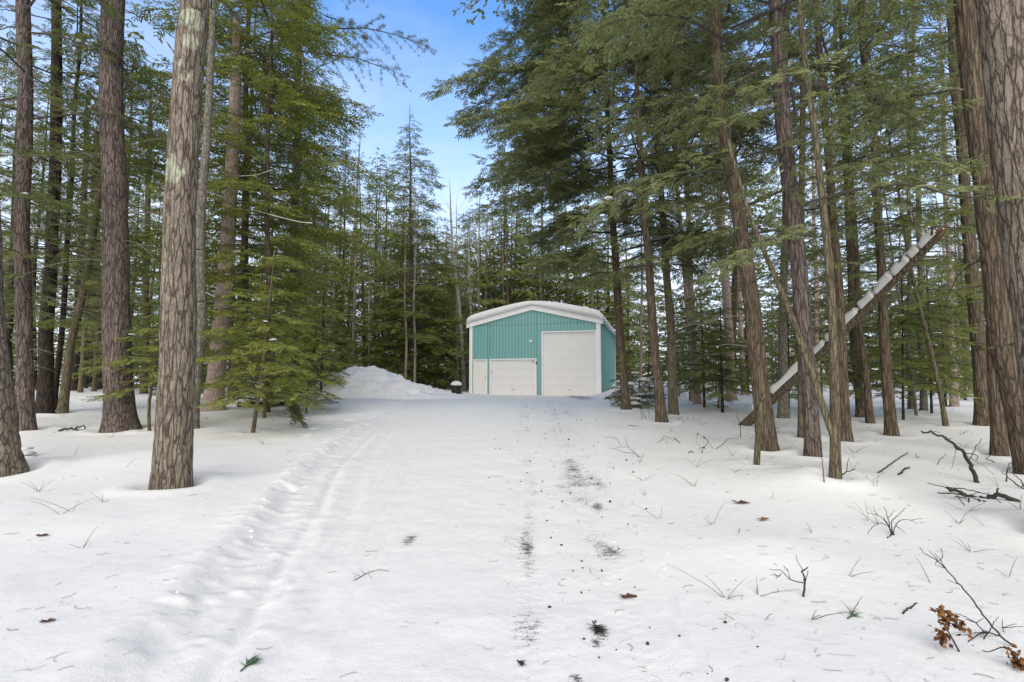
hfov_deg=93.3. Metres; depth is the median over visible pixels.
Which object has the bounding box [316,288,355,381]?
background tree
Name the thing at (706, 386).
background tree
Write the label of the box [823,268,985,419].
hemlock sapling
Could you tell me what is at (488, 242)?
background tree
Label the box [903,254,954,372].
background tree
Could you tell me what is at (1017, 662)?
leaf spray
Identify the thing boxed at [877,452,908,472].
stick
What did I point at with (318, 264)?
background tree
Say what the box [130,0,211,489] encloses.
pine tree
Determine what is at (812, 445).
pine tree
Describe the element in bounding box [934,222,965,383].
background tree
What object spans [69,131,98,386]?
pine tree
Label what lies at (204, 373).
background tree
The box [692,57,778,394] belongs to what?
background tree
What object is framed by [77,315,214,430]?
hemlock sapling
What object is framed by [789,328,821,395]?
background tree
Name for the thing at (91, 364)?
hemlock tree
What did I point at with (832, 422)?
hemlock tree
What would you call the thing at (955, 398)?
red pine
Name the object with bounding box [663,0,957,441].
hemlock tree
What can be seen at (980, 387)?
tree
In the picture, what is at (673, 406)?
hemlock tree
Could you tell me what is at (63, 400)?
hemlock tree
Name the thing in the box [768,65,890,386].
background tree
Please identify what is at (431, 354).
background tree
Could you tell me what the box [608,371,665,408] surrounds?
hemlock bush
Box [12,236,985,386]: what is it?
woods
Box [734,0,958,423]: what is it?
hemlock tree
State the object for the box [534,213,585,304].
background tree
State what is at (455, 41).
sky
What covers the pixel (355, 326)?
bare tree
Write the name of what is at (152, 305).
background tree
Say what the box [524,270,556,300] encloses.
bare tree
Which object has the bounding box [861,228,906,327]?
background tree
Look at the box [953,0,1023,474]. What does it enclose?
pine tree
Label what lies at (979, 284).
background tree
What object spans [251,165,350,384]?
background tree
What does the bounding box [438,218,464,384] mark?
background tree
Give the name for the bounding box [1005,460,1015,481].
twig
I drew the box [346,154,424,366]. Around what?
background tree
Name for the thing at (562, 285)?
background tree
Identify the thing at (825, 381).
background tree
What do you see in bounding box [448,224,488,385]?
background tree
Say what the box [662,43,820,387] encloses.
background tree
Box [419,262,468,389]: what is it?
background tree
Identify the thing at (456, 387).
tree stump
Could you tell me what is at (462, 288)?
background tree
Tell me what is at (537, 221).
background tree
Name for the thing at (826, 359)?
background tree
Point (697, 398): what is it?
red pine
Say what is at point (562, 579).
forest litter
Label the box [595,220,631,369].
background tree
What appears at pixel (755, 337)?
hemlock tree
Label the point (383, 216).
background tree
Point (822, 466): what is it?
twig
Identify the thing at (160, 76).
hemlock tree
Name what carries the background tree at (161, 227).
on the snow ground
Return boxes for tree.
[0,0,157,413]
[0,0,164,409]
[0,0,166,430]
[0,0,235,432]
[0,10,200,413]
[0,54,41,341]
[0,61,86,349]
[0,71,65,375]
[0,153,37,367]
[0,154,28,477]
[1,64,84,372]
[2,89,96,286]
[4,170,96,389]
[4,201,69,386]
[36,90,98,390]
[37,180,157,389]
[38,101,153,392]
[54,168,163,385]
[56,194,93,387]
[58,169,158,388]
[59,63,159,349]
[59,238,150,391]
[61,0,407,397]
[68,89,208,393]
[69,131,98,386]
[77,22,165,271]
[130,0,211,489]
[130,195,161,367]
[131,0,404,412]
[134,2,315,397]
[136,206,162,386]
[137,45,251,343]
[194,0,316,428]
[201,324,209,392]
[206,0,436,394]
[206,59,273,391]
[227,163,355,382]
[247,158,303,379]
[247,266,286,386]
[250,162,334,357]
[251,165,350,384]
[260,129,358,366]
[260,132,351,350]
[276,150,359,353]
[280,208,387,369]
[291,171,320,351]
[297,258,352,388]
[299,260,371,375]
[302,241,367,382]
[309,153,352,324]
[310,144,366,332]
[311,216,338,367]
[316,129,380,362]
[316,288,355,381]
[318,156,425,371]
[318,215,373,381]
[320,206,351,325]
[324,144,391,363]
[330,223,374,364]
[339,113,473,382]
[340,148,408,365]
[340,199,399,371]
[341,206,389,362]
[343,289,388,369]
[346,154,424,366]
[348,132,360,335]
[356,217,384,366]
[358,200,434,371]
[364,251,440,383]
[370,187,431,350]
[370,188,460,383]
[370,210,400,367]
[377,270,442,383]
[379,282,423,381]
[388,189,433,379]
[389,251,441,387]
[390,172,431,350]
[391,157,435,382]
[399,191,440,383]
[409,219,471,388]
[418,284,468,391]
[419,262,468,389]
[420,0,799,409]
[420,215,468,386]
[421,211,450,385]
[424,232,473,385]
[426,214,492,389]
[426,244,459,389]
[428,210,451,384]
[428,227,474,339]
[435,180,477,390]
[437,232,473,386]
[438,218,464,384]
[440,185,470,379]
[446,209,500,386]
[448,155,539,379]
[448,194,525,384]
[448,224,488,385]
[451,193,524,349]
[452,195,500,309]
[453,209,489,313]
[457,217,488,307]
[459,207,525,358]
[463,165,544,370]
[465,192,549,387]
[469,207,499,310]
[473,193,500,308]
[486,180,544,297]
[492,143,576,305]
[493,233,518,305]
[498,187,553,299]
[504,260,536,303]
[515,0,867,422]
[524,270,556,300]
[526,183,616,354]
[530,257,579,305]
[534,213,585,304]
[544,208,584,304]
[554,241,617,357]
[555,0,989,451]
[559,226,643,378]
[564,233,629,379]
[567,0,1022,478]
[569,271,624,360]
[575,0,777,414]
[585,194,639,358]
[589,222,594,308]
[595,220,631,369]
[596,238,659,381]
[597,193,665,380]
[604,263,662,382]
[616,223,675,376]
[633,247,665,376]
[661,305,688,395]
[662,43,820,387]
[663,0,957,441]
[676,295,711,399]
[687,1,906,417]
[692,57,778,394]
[693,152,766,357]
[695,258,721,383]
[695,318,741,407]
[701,321,737,394]
[708,109,791,391]
[727,0,820,437]
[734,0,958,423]
[734,0,976,435]
[750,7,961,416]
[759,232,823,386]
[761,291,796,392]
[765,326,795,394]
[767,290,797,408]
[768,0,826,456]
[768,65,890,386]
[787,214,851,383]
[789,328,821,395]
[790,320,828,389]
[806,0,1010,455]
[807,78,890,366]
[809,113,897,350]
[810,0,985,425]
[810,5,984,408]
[810,219,862,356]
[811,13,984,410]
[811,138,894,388]
[811,289,828,393]
[836,0,989,425]
[844,283,877,372]
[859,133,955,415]
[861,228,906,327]
[865,192,946,386]
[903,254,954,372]
[904,242,972,406]
[911,156,980,386]
[913,189,982,359]
[923,142,985,390]
[930,145,985,346]
[931,251,985,399]
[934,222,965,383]
[939,176,983,304]
[941,240,985,357]
[951,191,984,341]
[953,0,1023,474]
[975,0,1023,407]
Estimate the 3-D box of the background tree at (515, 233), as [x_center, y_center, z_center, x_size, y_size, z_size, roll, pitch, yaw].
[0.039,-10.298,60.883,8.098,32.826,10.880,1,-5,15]
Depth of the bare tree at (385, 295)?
37.04 m
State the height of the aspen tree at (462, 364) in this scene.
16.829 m
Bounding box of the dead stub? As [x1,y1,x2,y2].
[753,394,765,464]
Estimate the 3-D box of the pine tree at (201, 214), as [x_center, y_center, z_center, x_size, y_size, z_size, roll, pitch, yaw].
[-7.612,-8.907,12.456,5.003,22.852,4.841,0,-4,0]
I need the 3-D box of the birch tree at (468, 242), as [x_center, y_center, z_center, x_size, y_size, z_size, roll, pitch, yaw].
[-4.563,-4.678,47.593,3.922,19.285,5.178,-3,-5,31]
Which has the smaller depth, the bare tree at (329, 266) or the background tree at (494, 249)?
the bare tree at (329, 266)
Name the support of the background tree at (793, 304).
on the snow ground
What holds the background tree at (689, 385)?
on the snow ground
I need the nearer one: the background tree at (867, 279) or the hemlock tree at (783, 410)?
the hemlock tree at (783, 410)
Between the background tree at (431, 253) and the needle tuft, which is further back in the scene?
the background tree at (431, 253)
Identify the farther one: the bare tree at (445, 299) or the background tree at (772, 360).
the bare tree at (445, 299)
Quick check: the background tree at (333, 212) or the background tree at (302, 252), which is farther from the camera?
the background tree at (302, 252)
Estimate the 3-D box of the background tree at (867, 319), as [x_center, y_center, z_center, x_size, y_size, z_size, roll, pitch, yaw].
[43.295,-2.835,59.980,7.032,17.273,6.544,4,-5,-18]
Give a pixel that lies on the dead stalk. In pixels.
(988, 621)
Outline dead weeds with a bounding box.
[12,400,1023,619]
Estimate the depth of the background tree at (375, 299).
40.52 m
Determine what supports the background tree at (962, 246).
on the snow ground
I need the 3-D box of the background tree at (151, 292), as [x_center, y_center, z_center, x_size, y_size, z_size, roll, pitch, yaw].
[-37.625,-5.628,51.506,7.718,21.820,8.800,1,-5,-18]
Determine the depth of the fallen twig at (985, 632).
2.73 m
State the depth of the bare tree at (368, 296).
32.30 m
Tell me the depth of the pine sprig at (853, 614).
2.96 m
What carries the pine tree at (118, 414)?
on the snow ground
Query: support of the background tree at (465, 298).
on the snow ground
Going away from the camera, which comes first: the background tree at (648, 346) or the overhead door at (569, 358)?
the overhead door at (569, 358)
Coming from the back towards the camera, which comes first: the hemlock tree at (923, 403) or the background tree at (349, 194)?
the background tree at (349, 194)
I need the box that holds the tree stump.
[451,381,461,393]
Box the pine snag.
[200,4,311,411]
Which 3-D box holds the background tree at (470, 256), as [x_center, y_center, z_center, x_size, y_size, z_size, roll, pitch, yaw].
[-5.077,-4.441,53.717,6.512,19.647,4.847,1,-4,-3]
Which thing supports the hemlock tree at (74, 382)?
on the snow ground
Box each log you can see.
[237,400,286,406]
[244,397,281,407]
[738,202,949,425]
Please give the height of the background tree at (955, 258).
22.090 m
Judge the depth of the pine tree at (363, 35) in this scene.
23.15 m
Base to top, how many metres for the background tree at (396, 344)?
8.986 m
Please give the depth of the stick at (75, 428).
11.28 m
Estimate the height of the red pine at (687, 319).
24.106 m
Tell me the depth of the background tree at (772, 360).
31.22 m
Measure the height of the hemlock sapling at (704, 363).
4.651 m
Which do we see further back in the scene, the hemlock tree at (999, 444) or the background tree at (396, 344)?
the background tree at (396, 344)
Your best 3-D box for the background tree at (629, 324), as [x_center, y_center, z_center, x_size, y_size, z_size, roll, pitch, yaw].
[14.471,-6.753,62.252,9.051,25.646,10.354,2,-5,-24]
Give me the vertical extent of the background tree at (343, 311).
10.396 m
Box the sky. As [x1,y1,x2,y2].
[0,0,984,378]
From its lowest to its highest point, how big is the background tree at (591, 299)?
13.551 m
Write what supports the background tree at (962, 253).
on the snow ground
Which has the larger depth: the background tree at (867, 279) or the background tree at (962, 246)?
the background tree at (962, 246)
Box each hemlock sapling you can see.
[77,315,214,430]
[194,250,329,432]
[209,293,321,417]
[261,323,354,413]
[270,322,332,399]
[650,291,751,407]
[676,306,773,412]
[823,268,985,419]
[851,263,985,413]
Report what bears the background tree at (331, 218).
on the snow ground
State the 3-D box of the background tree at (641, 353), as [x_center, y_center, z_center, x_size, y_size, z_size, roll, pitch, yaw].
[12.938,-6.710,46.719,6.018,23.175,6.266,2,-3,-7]
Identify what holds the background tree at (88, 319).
on the snow ground
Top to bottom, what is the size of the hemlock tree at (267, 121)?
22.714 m
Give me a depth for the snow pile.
23.45 m
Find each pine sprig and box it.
[240,651,263,671]
[847,606,863,618]
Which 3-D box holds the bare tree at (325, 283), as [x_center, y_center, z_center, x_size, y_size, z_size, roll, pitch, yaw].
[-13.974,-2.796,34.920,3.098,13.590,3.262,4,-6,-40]
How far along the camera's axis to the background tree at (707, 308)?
35.10 m
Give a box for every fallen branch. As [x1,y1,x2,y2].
[921,430,987,482]
[928,483,1020,505]
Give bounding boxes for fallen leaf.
[40,618,55,622]
[619,593,636,597]
[731,500,749,503]
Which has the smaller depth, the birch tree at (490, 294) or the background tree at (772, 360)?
the background tree at (772, 360)
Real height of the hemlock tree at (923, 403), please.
21.356 m
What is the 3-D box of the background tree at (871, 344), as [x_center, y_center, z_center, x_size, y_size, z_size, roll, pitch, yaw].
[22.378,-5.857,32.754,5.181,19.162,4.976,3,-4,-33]
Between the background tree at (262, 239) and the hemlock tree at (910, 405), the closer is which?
the hemlock tree at (910, 405)
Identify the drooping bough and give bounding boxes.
[269,381,308,427]
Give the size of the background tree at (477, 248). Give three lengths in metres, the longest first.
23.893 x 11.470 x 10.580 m
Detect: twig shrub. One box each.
[688,433,712,452]
[770,556,807,596]
[867,508,922,537]
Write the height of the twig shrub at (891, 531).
0.313 m
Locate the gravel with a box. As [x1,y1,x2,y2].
[456,408,758,681]
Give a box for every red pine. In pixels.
[610,20,710,400]
[618,17,731,403]
[682,1,755,400]
[889,1,959,406]
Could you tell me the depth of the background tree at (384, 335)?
35.10 m
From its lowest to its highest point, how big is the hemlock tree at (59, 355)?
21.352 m
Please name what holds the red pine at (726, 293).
on the snow ground
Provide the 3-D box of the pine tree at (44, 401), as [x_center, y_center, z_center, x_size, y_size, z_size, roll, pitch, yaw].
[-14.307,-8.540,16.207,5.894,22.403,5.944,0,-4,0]
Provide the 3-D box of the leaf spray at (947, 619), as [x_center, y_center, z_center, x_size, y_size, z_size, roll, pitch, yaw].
[2.345,1.536,2.588,0.216,0.249,0.128,0,-4,0]
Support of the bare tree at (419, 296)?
on the snow ground
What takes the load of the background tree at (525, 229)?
on the snow ground
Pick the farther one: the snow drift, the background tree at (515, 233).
the background tree at (515, 233)
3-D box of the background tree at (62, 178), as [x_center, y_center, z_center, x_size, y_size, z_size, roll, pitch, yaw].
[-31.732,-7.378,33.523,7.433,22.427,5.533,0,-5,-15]
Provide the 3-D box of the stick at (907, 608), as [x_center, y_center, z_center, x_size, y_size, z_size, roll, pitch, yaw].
[2.505,1.679,3.043,0.231,0.019,0.018,3,-5,-31]
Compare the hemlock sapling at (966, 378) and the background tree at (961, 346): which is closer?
the hemlock sapling at (966, 378)
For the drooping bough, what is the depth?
12.38 m
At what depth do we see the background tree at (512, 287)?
49.67 m
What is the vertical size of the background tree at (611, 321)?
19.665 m
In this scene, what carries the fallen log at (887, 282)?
on the snow ground
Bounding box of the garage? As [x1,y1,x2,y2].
[466,301,615,395]
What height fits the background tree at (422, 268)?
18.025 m
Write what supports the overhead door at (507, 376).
in the garage
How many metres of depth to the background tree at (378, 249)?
43.88 m
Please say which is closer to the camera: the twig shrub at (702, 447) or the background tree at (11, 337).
the twig shrub at (702, 447)
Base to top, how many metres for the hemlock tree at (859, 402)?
21.354 m
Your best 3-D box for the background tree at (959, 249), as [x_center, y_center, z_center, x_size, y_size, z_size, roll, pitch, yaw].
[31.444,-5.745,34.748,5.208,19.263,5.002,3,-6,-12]
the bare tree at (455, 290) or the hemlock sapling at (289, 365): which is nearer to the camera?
the hemlock sapling at (289, 365)
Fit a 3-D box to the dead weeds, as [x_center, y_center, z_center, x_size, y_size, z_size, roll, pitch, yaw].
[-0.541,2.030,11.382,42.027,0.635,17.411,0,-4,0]
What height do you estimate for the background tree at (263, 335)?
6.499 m
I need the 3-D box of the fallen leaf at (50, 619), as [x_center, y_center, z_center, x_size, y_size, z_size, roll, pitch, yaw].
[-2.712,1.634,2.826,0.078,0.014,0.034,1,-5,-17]
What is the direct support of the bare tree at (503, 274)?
on the snow ground
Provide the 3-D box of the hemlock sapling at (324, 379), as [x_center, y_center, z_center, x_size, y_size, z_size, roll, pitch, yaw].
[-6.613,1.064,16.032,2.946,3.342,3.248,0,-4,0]
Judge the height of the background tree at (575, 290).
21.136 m
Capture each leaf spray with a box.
[927,604,974,651]
[982,643,1023,670]
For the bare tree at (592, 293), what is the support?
on the snow ground
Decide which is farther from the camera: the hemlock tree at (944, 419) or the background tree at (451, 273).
the background tree at (451, 273)
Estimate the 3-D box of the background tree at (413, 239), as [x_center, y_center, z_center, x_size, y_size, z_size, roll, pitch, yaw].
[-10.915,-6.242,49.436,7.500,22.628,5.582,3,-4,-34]
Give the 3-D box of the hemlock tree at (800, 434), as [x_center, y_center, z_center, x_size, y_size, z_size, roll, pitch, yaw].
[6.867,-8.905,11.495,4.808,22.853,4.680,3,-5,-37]
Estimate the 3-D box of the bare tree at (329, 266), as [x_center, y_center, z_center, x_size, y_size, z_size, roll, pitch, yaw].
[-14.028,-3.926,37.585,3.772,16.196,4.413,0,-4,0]
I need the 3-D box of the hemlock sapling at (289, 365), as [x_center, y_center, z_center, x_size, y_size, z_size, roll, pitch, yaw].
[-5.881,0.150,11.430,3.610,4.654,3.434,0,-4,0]
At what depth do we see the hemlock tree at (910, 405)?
16.92 m
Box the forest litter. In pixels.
[0,411,1023,681]
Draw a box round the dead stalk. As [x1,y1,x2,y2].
[921,549,1016,647]
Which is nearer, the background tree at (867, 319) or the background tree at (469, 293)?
the background tree at (469, 293)
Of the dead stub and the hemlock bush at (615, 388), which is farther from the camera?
the hemlock bush at (615, 388)
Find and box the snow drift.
[226,395,285,406]
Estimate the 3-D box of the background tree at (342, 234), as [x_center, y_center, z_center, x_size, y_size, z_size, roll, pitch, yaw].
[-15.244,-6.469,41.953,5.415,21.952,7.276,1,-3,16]
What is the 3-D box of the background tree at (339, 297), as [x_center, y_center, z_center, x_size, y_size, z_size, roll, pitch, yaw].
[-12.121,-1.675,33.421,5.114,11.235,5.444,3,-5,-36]
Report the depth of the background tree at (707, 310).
60.93 m
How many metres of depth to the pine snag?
16.12 m
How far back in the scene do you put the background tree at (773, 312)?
30.71 m
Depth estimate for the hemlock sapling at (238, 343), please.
14.25 m
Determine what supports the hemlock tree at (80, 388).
on the snow ground
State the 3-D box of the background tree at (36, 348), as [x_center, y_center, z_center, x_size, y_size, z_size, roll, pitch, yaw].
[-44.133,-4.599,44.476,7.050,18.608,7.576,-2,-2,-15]
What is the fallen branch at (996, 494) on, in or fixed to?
on the snow ground
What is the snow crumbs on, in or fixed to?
on the driveway
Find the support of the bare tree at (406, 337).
on the snow ground
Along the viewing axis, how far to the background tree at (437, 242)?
61.33 m
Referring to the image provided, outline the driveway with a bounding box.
[81,382,725,681]
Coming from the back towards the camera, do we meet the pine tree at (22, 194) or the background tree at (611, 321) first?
the background tree at (611, 321)
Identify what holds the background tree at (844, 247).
on the snow ground
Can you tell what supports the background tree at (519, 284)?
on the snow ground
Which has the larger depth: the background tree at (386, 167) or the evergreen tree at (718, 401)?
the background tree at (386, 167)
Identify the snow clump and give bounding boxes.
[21,447,36,458]
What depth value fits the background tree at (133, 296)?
25.41 m
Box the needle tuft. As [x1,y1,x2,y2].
[587,621,610,636]
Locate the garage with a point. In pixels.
(538, 348)
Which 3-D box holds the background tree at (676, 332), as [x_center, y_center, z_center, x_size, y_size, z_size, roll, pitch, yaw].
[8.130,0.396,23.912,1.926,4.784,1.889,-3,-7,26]
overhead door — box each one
[489,358,536,394]
[541,330,596,395]
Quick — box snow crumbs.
[129,410,718,624]
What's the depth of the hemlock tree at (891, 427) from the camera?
11.32 m
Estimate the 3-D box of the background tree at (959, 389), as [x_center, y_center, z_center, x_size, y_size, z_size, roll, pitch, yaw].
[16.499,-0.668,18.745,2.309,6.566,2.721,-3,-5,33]
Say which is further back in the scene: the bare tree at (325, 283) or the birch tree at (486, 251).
the birch tree at (486, 251)
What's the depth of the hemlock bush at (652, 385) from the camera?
22.94 m
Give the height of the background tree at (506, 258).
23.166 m
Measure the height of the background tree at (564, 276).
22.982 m
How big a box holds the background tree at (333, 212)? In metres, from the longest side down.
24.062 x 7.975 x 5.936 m
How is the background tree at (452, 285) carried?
on the snow ground
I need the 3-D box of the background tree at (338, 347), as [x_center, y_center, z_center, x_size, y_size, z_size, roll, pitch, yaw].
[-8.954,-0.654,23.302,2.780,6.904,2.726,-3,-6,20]
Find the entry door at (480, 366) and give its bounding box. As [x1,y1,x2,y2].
[473,359,487,393]
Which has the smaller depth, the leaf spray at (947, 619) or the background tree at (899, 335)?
the leaf spray at (947, 619)
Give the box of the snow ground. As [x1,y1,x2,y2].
[0,380,1023,681]
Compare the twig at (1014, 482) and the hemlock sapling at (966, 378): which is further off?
the hemlock sapling at (966, 378)
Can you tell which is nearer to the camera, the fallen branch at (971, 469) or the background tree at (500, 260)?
the fallen branch at (971, 469)
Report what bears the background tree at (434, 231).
on the snow ground
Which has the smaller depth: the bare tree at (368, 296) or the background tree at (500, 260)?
the bare tree at (368, 296)
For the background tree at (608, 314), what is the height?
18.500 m
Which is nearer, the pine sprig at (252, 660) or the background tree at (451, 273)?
the pine sprig at (252, 660)
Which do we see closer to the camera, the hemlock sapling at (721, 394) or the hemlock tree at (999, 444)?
the hemlock tree at (999, 444)
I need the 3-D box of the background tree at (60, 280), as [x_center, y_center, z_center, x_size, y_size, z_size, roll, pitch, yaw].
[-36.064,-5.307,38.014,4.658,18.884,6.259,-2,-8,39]
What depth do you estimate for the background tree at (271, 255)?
41.69 m
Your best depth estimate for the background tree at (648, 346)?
57.38 m
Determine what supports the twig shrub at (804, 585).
on the snow ground
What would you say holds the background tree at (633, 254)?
on the snow ground
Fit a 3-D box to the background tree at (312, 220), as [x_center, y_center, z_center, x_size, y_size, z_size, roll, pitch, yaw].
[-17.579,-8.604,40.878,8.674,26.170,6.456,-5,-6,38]
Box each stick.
[58,425,85,431]
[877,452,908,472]
[902,602,917,613]
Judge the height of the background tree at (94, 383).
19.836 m
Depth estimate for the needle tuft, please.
2.88 m
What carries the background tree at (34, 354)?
on the snow ground
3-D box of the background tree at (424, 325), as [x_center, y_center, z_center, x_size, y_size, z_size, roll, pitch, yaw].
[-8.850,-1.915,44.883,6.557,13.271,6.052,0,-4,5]
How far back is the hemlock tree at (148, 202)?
30.42 m
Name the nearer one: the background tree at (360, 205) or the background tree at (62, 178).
the background tree at (62, 178)
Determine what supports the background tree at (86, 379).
on the snow ground
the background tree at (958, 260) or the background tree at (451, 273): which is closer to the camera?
the background tree at (958, 260)
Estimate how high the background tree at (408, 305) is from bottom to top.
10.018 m
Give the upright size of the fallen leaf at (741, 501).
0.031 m
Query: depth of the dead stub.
7.66 m
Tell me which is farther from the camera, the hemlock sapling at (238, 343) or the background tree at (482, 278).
the background tree at (482, 278)
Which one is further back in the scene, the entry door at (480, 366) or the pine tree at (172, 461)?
the entry door at (480, 366)
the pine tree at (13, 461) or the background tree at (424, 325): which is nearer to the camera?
the pine tree at (13, 461)
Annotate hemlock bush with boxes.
[604,379,637,398]
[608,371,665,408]
[641,380,666,398]
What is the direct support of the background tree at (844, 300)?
on the snow ground
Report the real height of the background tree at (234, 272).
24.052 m
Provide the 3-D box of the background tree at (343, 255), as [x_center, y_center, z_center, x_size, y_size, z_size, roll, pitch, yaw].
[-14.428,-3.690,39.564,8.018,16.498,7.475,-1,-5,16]
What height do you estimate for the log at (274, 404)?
0.258 m
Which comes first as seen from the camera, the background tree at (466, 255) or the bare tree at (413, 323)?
the bare tree at (413, 323)
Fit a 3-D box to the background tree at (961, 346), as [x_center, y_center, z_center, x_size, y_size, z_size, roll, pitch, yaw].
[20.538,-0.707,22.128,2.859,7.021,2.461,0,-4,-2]
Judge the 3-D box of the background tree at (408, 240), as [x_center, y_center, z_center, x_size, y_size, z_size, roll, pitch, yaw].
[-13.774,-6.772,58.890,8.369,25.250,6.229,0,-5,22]
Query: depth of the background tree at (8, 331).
29.53 m
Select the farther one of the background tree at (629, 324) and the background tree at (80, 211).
the background tree at (629, 324)
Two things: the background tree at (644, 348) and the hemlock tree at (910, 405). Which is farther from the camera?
the background tree at (644, 348)
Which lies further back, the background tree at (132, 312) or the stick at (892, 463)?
the background tree at (132, 312)
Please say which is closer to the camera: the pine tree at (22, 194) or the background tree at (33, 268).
the pine tree at (22, 194)
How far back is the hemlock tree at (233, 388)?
23.03 m
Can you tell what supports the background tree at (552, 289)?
on the snow ground
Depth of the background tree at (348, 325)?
44.87 m
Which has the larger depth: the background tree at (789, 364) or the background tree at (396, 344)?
the background tree at (396, 344)
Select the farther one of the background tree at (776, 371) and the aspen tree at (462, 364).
the aspen tree at (462, 364)
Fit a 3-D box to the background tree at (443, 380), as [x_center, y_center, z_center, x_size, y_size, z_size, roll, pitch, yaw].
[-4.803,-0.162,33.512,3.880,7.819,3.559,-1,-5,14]
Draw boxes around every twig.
[820,449,824,481]
[956,613,1022,645]
[1001,471,1023,488]
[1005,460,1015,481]
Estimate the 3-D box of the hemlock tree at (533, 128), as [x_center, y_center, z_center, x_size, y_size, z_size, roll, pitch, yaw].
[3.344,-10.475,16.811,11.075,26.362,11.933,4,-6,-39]
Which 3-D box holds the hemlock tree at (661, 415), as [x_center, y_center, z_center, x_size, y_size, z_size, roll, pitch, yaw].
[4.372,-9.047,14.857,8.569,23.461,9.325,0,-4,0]
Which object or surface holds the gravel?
on the driveway
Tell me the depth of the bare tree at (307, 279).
33.22 m
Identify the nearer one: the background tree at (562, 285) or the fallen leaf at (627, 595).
the fallen leaf at (627, 595)
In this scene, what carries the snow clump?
on the snow ground
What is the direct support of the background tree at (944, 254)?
on the snow ground
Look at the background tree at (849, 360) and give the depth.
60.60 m
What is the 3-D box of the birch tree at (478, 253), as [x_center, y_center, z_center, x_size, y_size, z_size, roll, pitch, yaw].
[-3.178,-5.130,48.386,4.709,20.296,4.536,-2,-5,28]
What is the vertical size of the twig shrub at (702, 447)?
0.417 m
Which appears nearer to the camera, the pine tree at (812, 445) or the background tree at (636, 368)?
the pine tree at (812, 445)
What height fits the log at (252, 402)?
0.388 m
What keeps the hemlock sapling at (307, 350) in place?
on the snow ground
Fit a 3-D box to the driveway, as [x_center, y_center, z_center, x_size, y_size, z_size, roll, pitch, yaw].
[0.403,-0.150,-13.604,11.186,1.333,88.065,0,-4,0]
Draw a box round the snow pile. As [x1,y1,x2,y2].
[297,366,474,399]
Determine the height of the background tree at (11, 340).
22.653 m
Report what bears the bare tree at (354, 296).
on the snow ground
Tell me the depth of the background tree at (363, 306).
35.41 m
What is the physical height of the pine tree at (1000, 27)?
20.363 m
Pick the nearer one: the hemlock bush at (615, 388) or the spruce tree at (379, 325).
the hemlock bush at (615, 388)
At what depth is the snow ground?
4.56 m
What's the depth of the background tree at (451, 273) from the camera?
51.55 m

